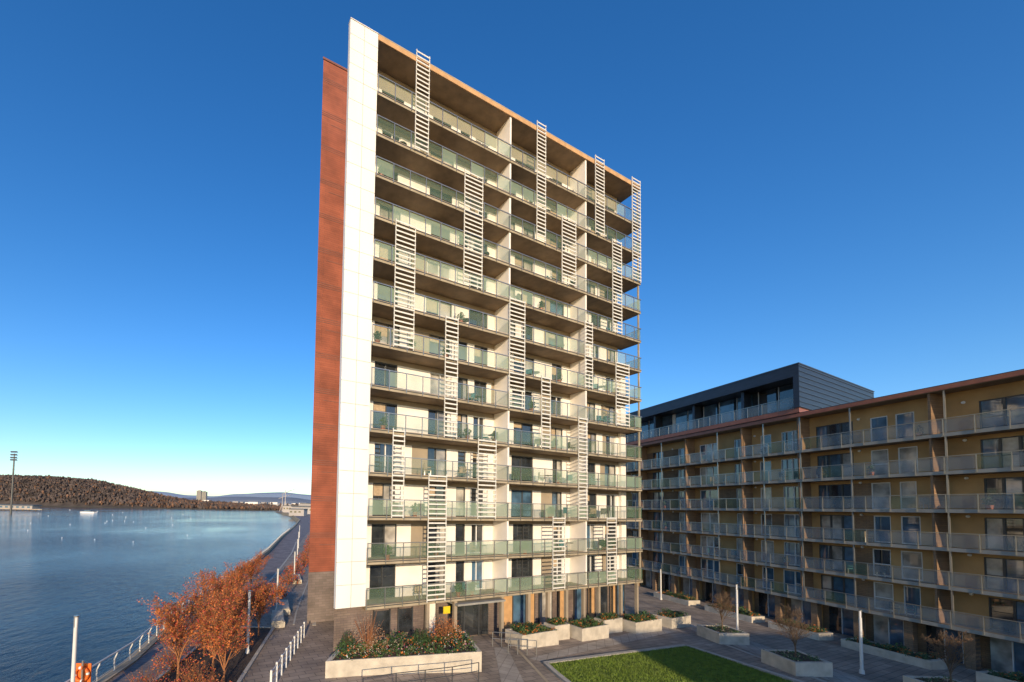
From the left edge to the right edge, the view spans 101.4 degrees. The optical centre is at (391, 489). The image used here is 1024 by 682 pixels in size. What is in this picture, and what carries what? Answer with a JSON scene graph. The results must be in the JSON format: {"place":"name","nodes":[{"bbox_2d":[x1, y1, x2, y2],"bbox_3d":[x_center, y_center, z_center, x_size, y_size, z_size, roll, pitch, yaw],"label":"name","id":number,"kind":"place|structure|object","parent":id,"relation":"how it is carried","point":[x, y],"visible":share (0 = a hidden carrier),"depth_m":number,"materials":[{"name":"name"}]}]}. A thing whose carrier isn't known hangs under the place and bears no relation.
{"place":"outdoors","nodes":[
{"label":"outdoors","id":0,"kind":"place"},
{"bbox_2d":[0,478,263,509],"bbox_3d":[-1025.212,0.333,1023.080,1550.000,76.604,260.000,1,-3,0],"label":"wooded hill","id":1,"kind":"structure","parent":0,"point":[44,503],"depth_m":904.01,"materials":[{"name":"plant"}]},
{"bbox_2d":[0,474,282,509],"bbox_3d":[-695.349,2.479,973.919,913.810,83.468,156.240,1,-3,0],"label":"distant trees","id":2,"kind":"object","parent":1,"relation":"on","point":[109,490],"visible":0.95,"depth_m":939.23,"materials":[{"name":"plant"}]},
{"bbox_2d":[0,506,296,681],"bbox_3d":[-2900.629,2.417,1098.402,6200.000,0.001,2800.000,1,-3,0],"label":"river water","id":3,"kind":"structure","parent":0,"point":[100,573],"depth_m":71.04,"materials":[{"name":"blue liquid"}]},
{"bbox_2d":[10,451,17,513],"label":"floodlight mast","id":4,"kind":"object","parent":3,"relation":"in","point":[12,485],"visible":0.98,"depth_m":352.43,"materials":[{"name":"metal"}]},
{"bbox_2d":[0,504,51,510],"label":"river pier shed","id":5,"kind":"structure","parent":3,"relation":"in","point":[22,507],"depth_m":471.13,"materials":[{"name":"stone"}]},
{"bbox_2d":[53,506,281,510],"bbox_3d":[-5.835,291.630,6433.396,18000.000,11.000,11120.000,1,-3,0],"label":"shore ground","id":6,"kind":"structure","parent":0,"point":[167,508],"depth_m":886.31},
{"bbox_2d":[196,490,207,499],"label":"distant tower block","id":7,"kind":"structure","parent":6,"relation":"on","point":[201,495],"depth_m":2500.15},
{"bbox_2d":[204,500,299,505],"bbox_3d":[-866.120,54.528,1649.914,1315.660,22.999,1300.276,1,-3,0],"label":"distant buildings","id":8,"kind":"structure","parent":6,"relation":"on","point":[274,503],"depth_m":1170.04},
{"bbox_2d":[152,491,310,499],"bbox_3d":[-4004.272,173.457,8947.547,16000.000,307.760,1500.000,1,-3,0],"label":"distant hills","id":9,"kind":"structure","parent":0,"point":[293,495],"depth_m":8658.65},
{"bbox_2d":[184,497,310,504],"bbox_3d":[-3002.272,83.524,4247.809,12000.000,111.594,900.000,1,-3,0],"label":"distant hills","id":10,"kind":"structure","parent":0,"point":[290,500],"depth_m":4012.56,"materials":[{"name":"blue"}]},
{"bbox_2d":[0,0,1023,495],"label":"sky","id":11,"kind":"structure","parent":0,"point":[833,187],"materials":[{"name":"blue"}]},
{"bbox_2d":[108,511,988,681],"bbox_3d":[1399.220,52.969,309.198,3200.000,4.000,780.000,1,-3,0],"label":"ground","id":12,"kind":"structure","parent":0,"point":[312,654],"depth_m":29.37,"materials":[{"name":"concrete"}]},
{"bbox_2d":[65,528,289,681],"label":"riverside railing","id":13,"kind":"object","parent":12,"relation":"on","point":[130,649],"visible":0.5,"depth_m":23.58,"materials":[{"name":"silver metal"}]},
{"bbox_2d":[92,512,299,681],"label":"quay wall","id":14,"kind":"structure","parent":12,"relation":"on","point":[126,664],"depth_m":25.16,"materials":[{"name":"concrete"}]},
{"bbox_2d":[109,512,309,681],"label":"promenade","id":15,"kind":"structure","parent":12,"relation":"on","point":[281,550],"depth_m":49.06,"materials":[{"name":"concrete"}]},
{"bbox_2d":[71,615,78,681],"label":"lamp column","id":16,"kind":"structure","parent":15,"relation":"on","point":[74,652],"depth_m":17.75,"materials":[{"name":"silver metal"}]},
{"bbox_2d":[75,660,91,681],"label":"lifebuoy stand","id":17,"kind":"object","parent":15,"relation":"on","point":[83,671],"visible":0.89,"depth_m":18.54,"materials":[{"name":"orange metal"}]},
{"bbox_2d":[151,626,274,681],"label":"bed kerb","id":18,"kind":"structure","parent":12,"relation":"on","point":[248,667],"depth_m":24.67,"materials":[{"name":"concrete"}]},
{"bbox_2d":[156,628,270,681],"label":"planting bed","id":19,"kind":"object","parent":18,"relation":"in","point":[237,664],"visible":0.5,"depth_m":23.78,"materials":[{"name":"soil"}]},
{"bbox_2d":[125,665,166,681],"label":"red dogwood shrub","id":20,"kind":"object","parent":19,"relation":"on","point":[144,678],"visible":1,"depth_m":19.05,"materials":[{"name":"orange plant"}]},
{"bbox_2d":[151,641,193,674],"bbox_3d":[-12.192,9.203,22.606,2.212,1.690,2.223,1,-3,0],"label":"red dogwood shrub","id":21,"kind":"object","parent":19,"relation":"on","point":[173,659],"visible":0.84,"depth_m":22.45,"materials":[{"name":"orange plant"}]},
{"bbox_2d":[138,592,209,679],"bbox_3d":[-11.313,7.643,21.333,3.559,4.810,3.329,3,-3,-42],"label":"orange stemmed tree","id":22,"kind":"object","parent":19,"relation":"on","point":[173,624],"visible":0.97,"depth_m":20.88,"materials":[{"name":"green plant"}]},
{"bbox_2d":[171,652,216,681],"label":"red dogwood shrub","id":23,"kind":"object","parent":19,"relation":"on","point":[193,673],"visible":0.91,"depth_m":19.98,"materials":[{"name":"orange plant"}]},
{"bbox_2d":[164,568,228,656],"bbox_3d":[-11.322,7.503,24.571,3.458,5.375,3.472,1,-3,12],"label":"orange stemmed tree","id":24,"kind":"object","parent":19,"relation":"on","point":[201,596],"visible":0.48,"depth_m":24.62,"materials":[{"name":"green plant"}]},
{"bbox_2d":[185,623,212,648],"bbox_3d":[-12.406,9.371,26.597,2.242,1.697,2.222,1,-3,0],"label":"red dogwood shrub","id":25,"kind":"object","parent":19,"relation":"on","point":[200,639],"visible":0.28,"depth_m":26.32,"materials":[{"name":"orange plant"}]},
{"bbox_2d":[187,667,231,681],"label":"red dogwood shrub","id":26,"kind":"object","parent":19,"relation":"on","point":[210,680],"visible":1,"depth_m":18.73,"materials":[{"name":"orange plant"}]},
{"bbox_2d":[184,570,256,672],"bbox_3d":[-9.663,7.315,22.707,3.209,5.652,4.312,1,-3,0],"label":"orange stemmed tree","id":27,"kind":"object","parent":19,"relation":"on","point":[208,608],"visible":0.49,"depth_m":22.68,"materials":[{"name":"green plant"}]},
{"bbox_2d":[187,588,258,681],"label":"orange stemmed tree","id":28,"kind":"object","parent":19,"relation":"on","point":[223,623],"visible":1,"depth_m":20.69,"materials":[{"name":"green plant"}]},
{"bbox_2d":[205,570,250,629],"bbox_3d":[-11.851,8.054,28.862,3.388,4.634,3.467,1,-3,0],"label":"orange stemmed tree","id":29,"kind":"object","parent":19,"relation":"on","point":[220,586],"visible":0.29,"depth_m":29.06,"materials":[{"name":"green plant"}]},
{"bbox_2d":[220,578,273,647],"bbox_3d":[-9.894,8.085,26.344,2.971,4.427,3.417,-1,-3,40],"label":"orange stemmed tree","id":30,"kind":"object","parent":19,"relation":"on","point":[255,595],"visible":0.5,"depth_m":26.45,"materials":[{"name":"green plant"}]},
{"bbox_2d":[245,590,250,653],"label":"lamp column","id":31,"kind":"structure","parent":19,"relation":"on","point":[247,651],"depth_m":25.31,"materials":[{"name":"silver metal"}]},
{"bbox_2d":[244,575,291,635],"bbox_3d":[-8.986,8.218,28.355,3.743,4.376,2.901,1,-3,0],"label":"orange stemmed tree","id":32,"kind":"object","parent":19,"relation":"on","point":[260,609],"visible":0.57,"depth_m":28.44,"materials":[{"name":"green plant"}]},
{"bbox_2d":[192,570,239,603],"bbox_3d":[-13.154,8.146,30.508,3.611,4.542,2.541,3,-3,-33],"label":"orange stemmed tree","id":33,"kind":"object","parent":12,"relation":"on","point":[206,575],"visible":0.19,"depth_m":30.00,"materials":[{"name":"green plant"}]},
{"bbox_2d":[222,559,249,590],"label":"orange stemmed tree","id":34,"kind":"object","parent":12,"relation":"on","point":[240,573],"visible":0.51,"depth_m":35.40,"materials":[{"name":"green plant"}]},
{"bbox_2d":[239,549,273,583],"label":"orange stemmed tree","id":35,"kind":"object","parent":12,"relation":"on","point":[250,570],"visible":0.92,"depth_m":42.55,"materials":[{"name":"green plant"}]},
{"bbox_2d":[236,541,296,619],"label":"paving band","id":36,"kind":"object","parent":12,"relation":"on","point":[274,575],"visible":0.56,"depth_m":62.61,"materials":[{"name":"stone"}]},
{"bbox_2d":[266,579,287,598],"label":"red dogwood shrub","id":37,"kind":"object","parent":12,"relation":"on","point":[271,593],"visible":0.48,"depth_m":40.48,"materials":[{"name":"orange plant"}]},
{"bbox_2d":[271,610,284,627],"bbox_3d":[-9.005,10.143,31.975,1.000,0.750,2.600,2,-3,-17],"label":"stone bench","id":38,"kind":"object","parent":12,"relation":"on","point":[277,619],"visible":0.96,"depth_m":31.15,"materials":[{"name":"stone"}]},
{"bbox_2d":[277,600,289,614],"bbox_3d":[-9.508,10.292,35.571,1.000,0.750,2.600,2,-3,-17],"label":"stone bench","id":39,"kind":"object","parent":12,"relation":"on","point":[285,607],"visible":0.86,"depth_m":34.95,"materials":[{"name":"stone"}]},
{"bbox_2d":[270,622,304,681],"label":"post fence","id":40,"kind":"object","parent":12,"relation":"on","point":[276,672],"visible":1,"depth_m":23.25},
{"bbox_2d":[279,568,300,585],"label":"red dogwood shrub","id":41,"kind":"object","parent":12,"relation":"on","point":[287,579],"visible":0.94,"depth_m":47.37,"materials":[{"name":"orange plant"}]},
{"bbox_2d":[283,560,304,574],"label":"red dogwood shrub","id":42,"kind":"object","parent":12,"relation":"on","point":[298,568],"visible":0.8,"depth_m":54.51,"materials":[{"name":"orange plant"}]},
{"bbox_2d":[282,503,310,515],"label":"riverside warehouse","id":43,"kind":"structure","parent":12,"relation":"on","point":[303,509],"depth_m":479.01,"materials":[{"name":"metal"}]},
{"bbox_2d":[293,581,307,624],"bbox_3d":[-13.712,12.125,69.580,1.010,0.130,77.067,2,-3,-10],"label":"paving band","id":44,"kind":"object","parent":12,"relation":"on","point":[299,604],"visible":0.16,"depth_m":37.27,"materials":[{"name":"stone"}]},
{"bbox_2d":[295,555,308,566],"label":"red dogwood shrub","id":45,"kind":"object","parent":12,"relation":"on","point":[307,562],"visible":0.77,"depth_m":61.33,"materials":[{"name":"orange plant"}]},
{"bbox_2d":[325,631,481,677],"bbox_3d":[0.697,10.158,24.876,9.706,1.321,3.968,2,-3,-13],"label":"raised flower planter","id":46,"kind":"object","parent":12,"relation":"on","point":[337,667],"visible":0.56,"depth_m":23.02,"materials":[{"name":"concrete"}]},
{"bbox_2d":[339,631,355,653],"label":"evergreen shrub","id":47,"kind":"object","parent":46,"relation":"on","point":[346,641],"visible":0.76,"depth_m":23.54,"materials":[{"name":"green plant"}]},
{"bbox_2d":[348,613,388,655],"bbox_3d":[-1.360,8.321,23.654,2.410,2.294,2.426,1,-3,0],"label":"bare shrub","id":48,"kind":"object","parent":46,"relation":"on","point":[369,640],"visible":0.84,"depth_m":23.59,"materials":[{"name":"orange plant"}]},
{"bbox_2d":[332,626,477,660],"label":"planter flowers","id":49,"kind":"object","parent":46,"relation":"in","point":[440,650],"visible":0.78,"depth_m":24.05,"materials":[{"name":"green plant"}]},
{"bbox_2d":[411,628,430,645],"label":"evergreen shrub","id":50,"kind":"object","parent":46,"relation":"on","point":[422,637],"visible":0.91,"depth_m":25.05,"materials":[{"name":"green plant"}]},
{"bbox_2d":[429,614,462,643],"bbox_3d":[3.416,8.722,25.864,2.258,1.882,2.200,1,-3,0],"label":"bare shrub","id":51,"kind":"object","parent":46,"relation":"on","point":[448,626],"visible":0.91,"depth_m":25.79,"materials":[{"name":"orange plant"}]},
{"bbox_2d":[363,662,478,681],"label":"steel handrail","id":52,"kind":"object","parent":12,"relation":"on","point":[425,678],"visible":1,"depth_m":20.90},
{"bbox_2d":[307,17,642,652],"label":"apartment tower","id":53,"kind":"structure","parent":12,"relation":"on","point":[401,262],"depth_m":31.74,"materials":[{"name":"paint"}]},
{"bbox_2d":[373,331,381,342],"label":"potted plant","id":54,"kind":"object","parent":53,"relation":"on","point":[377,335],"visible":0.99,"depth_m":26.91,"materials":[{"name":"green plant"}]},
{"bbox_2d":[377,165,385,175],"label":"potted plant","id":55,"kind":"object","parent":53,"relation":"on","point":[380,170],"visible":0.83,"depth_m":27.43,"materials":[{"name":"green plant"}]},
{"bbox_2d":[379,416,386,428],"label":"potted plant","id":56,"kind":"object","parent":53,"relation":"on","point":[383,425],"visible":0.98,"depth_m":26.97,"materials":[{"name":"green plant"}]},
{"bbox_2d":[383,545,391,559],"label":"potted plant","id":57,"kind":"object","parent":53,"relation":"on","point":[388,551],"visible":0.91,"depth_m":26.77,"materials":[{"name":"green plant"}]},
{"bbox_2d":[410,502,419,515],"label":"potted plant","id":58,"kind":"object","parent":53,"relation":"on","point":[415,510],"visible":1,"depth_m":27.76,"materials":[{"name":"green plant"}]},
{"bbox_2d":[414,585,421,598],"bbox_3d":[1.846,7.103,28.252,0.540,0.920,0.510,1,-3,3],"label":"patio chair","id":59,"kind":"object","parent":53,"relation":"on","point":[416,588],"visible":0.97,"depth_m":28.45,"materials":[{"name":"beige plastic"}]},
{"bbox_2d":[418,503,427,516],"bbox_3d":[2.191,1.420,28.618,0.540,0.920,0.510,2,-3,-22],"label":"patio chair","id":60,"kind":"object","parent":53,"relation":"on","point":[423,507],"visible":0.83,"depth_m":28.75,"materials":[{"name":"plastic"}]},
{"bbox_2d":[454,583,462,596],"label":"potted plant","id":61,"kind":"object","parent":53,"relation":"on","point":[458,590],"visible":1,"depth_m":29.12,"materials":[{"name":"green plant"}]},
{"bbox_2d":[494,647,523,681],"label":"footpath","id":62,"kind":"structure","parent":12,"relation":"on","point":[508,670],"depth_m":24.83,"materials":[{"name":"concrete"}]},
{"bbox_2d":[492,632,536,655],"bbox_3d":[8.448,10.614,28.015,2.637,1.083,1.581,1,-3,0],"label":"ramp handrail","id":63,"kind":"object","parent":12,"relation":"on","point":[510,645],"visible":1,"depth_m":27.32,"materials":[{"name":"silver metal"}]},
{"bbox_2d":[505,624,558,648],"bbox_3d":[10.362,10.916,29.943,3.600,1.178,1.700,2,-3,-26],"label":"terrace planter","id":64,"kind":"object","parent":12,"relation":"on","point":[546,638],"visible":0.68,"depth_m":29.26,"materials":[{"name":"concrete"}]},
{"bbox_2d":[508,621,556,634],"bbox_3d":[10.391,10.132,29.998,3.485,0.617,1.873,2,-3,-25],"label":"planter hedge","id":65,"kind":"object","parent":64,"relation":"in","point":[534,626],"visible":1,"depth_m":29.84,"materials":[{"name":"green plant"}]},
{"bbox_2d":[515,648,548,681],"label":"paving band","id":66,"kind":"object","parent":12,"relation":"on","point":[533,666],"visible":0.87,"depth_m":25.14,"materials":[{"name":"stone"}]},
{"bbox_2d":[544,622,569,639],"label":"terrace planter","id":67,"kind":"object","parent":12,"relation":"on","point":[564,631],"visible":0.57,"depth_m":31.36,"materials":[{"name":"concrete"}]},
{"bbox_2d":[546,617,567,625],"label":"planter hedge","id":68,"kind":"object","parent":67,"relation":"in","point":[556,620],"visible":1,"depth_m":31.60,"materials":[{"name":"green plant"}]},
{"bbox_2d":[568,620,608,641],"bbox_3d":[15.611,11.342,32.497,3.100,1.160,1.700,2,-3,-26],"label":"terrace planter","id":69,"kind":"object","parent":12,"relation":"on","point":[601,631],"visible":0.51,"depth_m":31.69,"materials":[{"name":"concrete"}]},
{"bbox_2d":[568,615,604,627],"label":"planter hedge","id":70,"kind":"object","parent":69,"relation":"in","point":[583,623],"visible":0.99,"depth_m":32.43,"materials":[{"name":"green plant"}]},
{"bbox_2d":[529,626,680,660],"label":"footpath","id":71,"kind":"structure","parent":12,"relation":"on","point":[620,639],"depth_m":30.84,"materials":[{"name":"concrete"}]},
{"bbox_2d":[594,617,622,633],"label":"terrace planter","id":72,"kind":"object","parent":12,"relation":"on","point":[616,625],"visible":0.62,"depth_m":34.13,"materials":[{"name":"concrete"}]},
{"bbox_2d":[596,612,619,619],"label":"planter hedge","id":73,"kind":"object","parent":72,"relation":"in","point":[608,615],"visible":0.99,"depth_m":34.40,"materials":[{"name":"green plant"}]},
{"bbox_2d":[621,614,661,633],"bbox_3d":[21.669,11.834,35.444,3.600,1.178,1.700,2,-3,-26],"label":"terrace planter","id":74,"kind":"object","parent":12,"relation":"on","point":[646,626],"visible":0.5,"depth_m":34.59,"materials":[{"name":"concrete"}]},
{"bbox_2d":[621,610,657,621],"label":"planter hedge","id":75,"kind":"object","parent":74,"relation":"in","point":[636,617],"visible":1,"depth_m":35.17,"materials":[{"name":"green plant"}]},
{"bbox_2d":[653,613,690,628],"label":"terrace planter","id":76,"kind":"object","parent":12,"relation":"on","point":[678,622],"visible":0.59,"depth_m":37.01,"materials":[{"name":"concrete"}]},
{"bbox_2d":[653,607,688,617],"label":"planter hedge","id":77,"kind":"object","parent":76,"relation":"in","point":[670,613],"visible":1,"depth_m":37.81,"materials":[{"name":"green plant"}]},
{"bbox_2d":[543,644,803,681],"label":"lawn kerb","id":78,"kind":"structure","parent":12,"relation":"on","point":[552,669],"depth_m":26.91,"materials":[{"name":"concrete"}]},
{"bbox_2d":[654,592,699,605],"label":"terrace planter","id":79,"kind":"object","parent":12,"relation":"on","point":[689,602],"visible":0.74,"depth_m":48.56,"materials":[{"name":"concrete"}]},
{"bbox_2d":[658,590,695,599],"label":"planter hedge","id":80,"kind":"object","parent":79,"relation":"in","point":[680,595],"visible":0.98,"depth_m":49.39,"materials":[{"name":"green plant"}]},
{"bbox_2d":[697,624,749,644],"bbox_3d":[27.395,12.066,33.523,2.562,1.071,2.500,1,-3,0],"label":"tree planter","id":81,"kind":"object","parent":12,"relation":"on","point":[726,637],"visible":0.93,"depth_m":32.43,"materials":[{"name":"concrete"}]},
{"bbox_2d":[706,591,737,628],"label":"bare tree","id":82,"kind":"object","parent":81,"relation":"on","point":[722,608],"visible":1,"depth_m":33.51,"materials":[{"name":"brown plant"}]},
{"bbox_2d":[705,623,742,632],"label":"planter hedge","id":83,"kind":"object","parent":81,"relation":"in","point":[724,628],"visible":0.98,"depth_m":33.49,"materials":[{"name":"green plant"}]},
{"bbox_2d":[705,605,764,622],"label":"terrace planter","id":84,"kind":"object","parent":12,"relation":"on","point":[755,619],"visible":0.7,"depth_m":41.34,"materials":[{"name":"concrete"}]},
{"bbox_2d":[708,604,759,615],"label":"planter hedge","id":85,"kind":"object","parent":84,"relation":"in","point":[746,611],"visible":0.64,"depth_m":41.91,"materials":[{"name":"green plant"}]},
{"bbox_2d":[735,584,738,629],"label":"lamp column","id":86,"kind":"structure","parent":12,"relation":"on","point":[737,624],"depth_m":36.54,"materials":[{"name":"silver metal"}]},
{"bbox_2d":[659,610,871,681],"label":"footpath","id":87,"kind":"structure","parent":12,"relation":"on","point":[838,675],"depth_m":27.19,"materials":[{"name":"concrete"}]},
{"bbox_2d":[724,644,826,681],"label":"paving band","id":88,"kind":"object","parent":12,"relation":"on","point":[760,657],"visible":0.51,"depth_m":29.91,"materials":[{"name":"stone"}]},
{"bbox_2d":[761,649,832,676],"bbox_3d":[27.103,11.668,27.134,2.562,1.071,2.500,1,-3,0],"label":"tree planter","id":89,"kind":"object","parent":12,"relation":"on","point":[807,667],"visible":0.94,"depth_m":26.23,"materials":[{"name":"concrete"}]},
{"bbox_2d":[763,649,820,661],"bbox_3d":[27.113,11.060,27.185,2.460,0.329,2.303,1,-3,0],"label":"planter hedge","id":90,"kind":"object","parent":89,"relation":"in","point":[801,660],"visible":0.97,"depth_m":26.79,"materials":[{"name":"green plant"}]},
{"bbox_2d":[771,604,813,656],"bbox_3d":[27.171,9.492,27.300,2.543,3.513,2.575,1,-3,0],"label":"bare tree","id":91,"kind":"object","parent":89,"relation":"on","point":[793,632],"visible":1,"depth_m":27.38,"materials":[{"name":"brown plant"}]},
{"bbox_2d":[768,621,832,640],"bbox_3d":[37.288,12.881,37.068,1.600,0.719,4.000,2,-3,-10],"label":"terrace planter","id":92,"kind":"object","parent":12,"relation":"on","point":[823,636],"visible":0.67,"depth_m":35.41,"materials":[{"name":"concrete"}]},
{"bbox_2d":[773,618,826,631],"bbox_3d":[37.307,12.282,37.135,1.790,0.744,3.850,2,-3,-10],"label":"planter hedge","id":93,"kind":"object","parent":92,"relation":"in","point":[813,629],"visible":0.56,"depth_m":36.07,"materials":[{"name":"green plant"}]},
{"bbox_2d":[626,362,1023,675],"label":"apartment block","id":94,"kind":"structure","parent":12,"relation":"on","point":[952,560],"depth_m":37.06,"materials":[{"name":"brick"}]},
{"bbox_2d":[866,464,876,474],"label":"potted plant","id":95,"kind":"object","parent":94,"relation":"on","point":[871,472],"visible":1,"depth_m":34.58,"materials":[{"name":"green plant"}]},
{"bbox_2d":[875,565,885,577],"bbox_3d":[41.195,6.869,34.131,0.540,0.920,0.510,-1,-3,43],"label":"patio chair","id":96,"kind":"object","parent":94,"relation":"on","point":[882,569],"visible":1,"depth_m":34.23,"materials":[{"name":"wicker"}]},
{"bbox_2d":[919,498,931,508],"bbox_3d":[41.800,1.066,31.681,0.540,0.920,0.510,0,-3,33],"label":"patio chair","id":97,"kind":"object","parent":94,"relation":"on","point":[923,501],"visible":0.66,"depth_m":31.84,"materials":[{"name":"beige fabric"}]},
{"bbox_2d":[981,496,995,508],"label":"potted plant","id":98,"kind":"object","parent":94,"relation":"on","point":[990,505],"visible":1,"depth_m":28.45,"materials":[{"name":"green plant"}]},
{"bbox_2d":[858,610,864,673],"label":"lamp column","id":99,"kind":"structure","parent":12,"relation":"on","point":[861,670],"depth_m":27.06,"materials":[{"name":"silver metal"}]},
{"bbox_2d":[841,638,947,669],"bbox_3d":[38.364,12.610,31.171,1.600,0.782,5.000,2,-3,-10],"label":"terrace planter","id":100,"kind":"object","parent":12,"relation":"on","point":[935,664],"visible":0.79,"depth_m":30.31,"materials":[{"name":"concrete"}]},
{"bbox_2d":[845,635,941,659],"bbox_3d":[38.382,12.019,31.192,1.814,0.632,4.820,2,-3,-9],"label":"planter hedge","id":101,"kind":"object","parent":100,"relation":"in","point":[887,646],"visible":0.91,"depth_m":30.80,"materials":[{"name":"green plant"}]},
{"bbox_2d":[903,675,960,681],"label":"tree planter","id":102,"kind":"object","parent":12,"relation":"on","point":[906,678],"visible":0.58,"depth_m":24.13,"materials":[{"name":"concrete"}]},
{"bbox_2d":[920,675,958,681],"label":"planter hedge","id":103,"kind":"object","parent":102,"relation":"in","point":[935,679],"visible":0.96,"depth_m":23.78,"materials":[{"name":"green plant"}]},
{"bbox_2d":[919,630,986,681],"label":"bare tree","id":104,"kind":"object","parent":102,"relation":"on","point":[945,646],"visible":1,"depth_m":23.17,"materials":[{"name":"brown plant"}]},
{"bbox_2d":[976,670,1023,681],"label":"terrace planter","id":105,"kind":"object","parent":12,"relation":"on","point":[983,676],"visible":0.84,"depth_m":26.15,"materials":[{"name":"concrete"}]},
{"bbox_2d":[987,669,1023,681],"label":"planter hedge","id":106,"kind":"object","parent":105,"relation":"in","point":[1014,676],"visible":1,"depth_m":25.71,"materials":[{"name":"green plant"}]},
{"bbox_2d":[549,645,792,681],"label":"grass lawn","id":107,"kind":"structure","parent":0,"point":[621,675],"depth_m":25.54,"materials":[{"name":"plant"}]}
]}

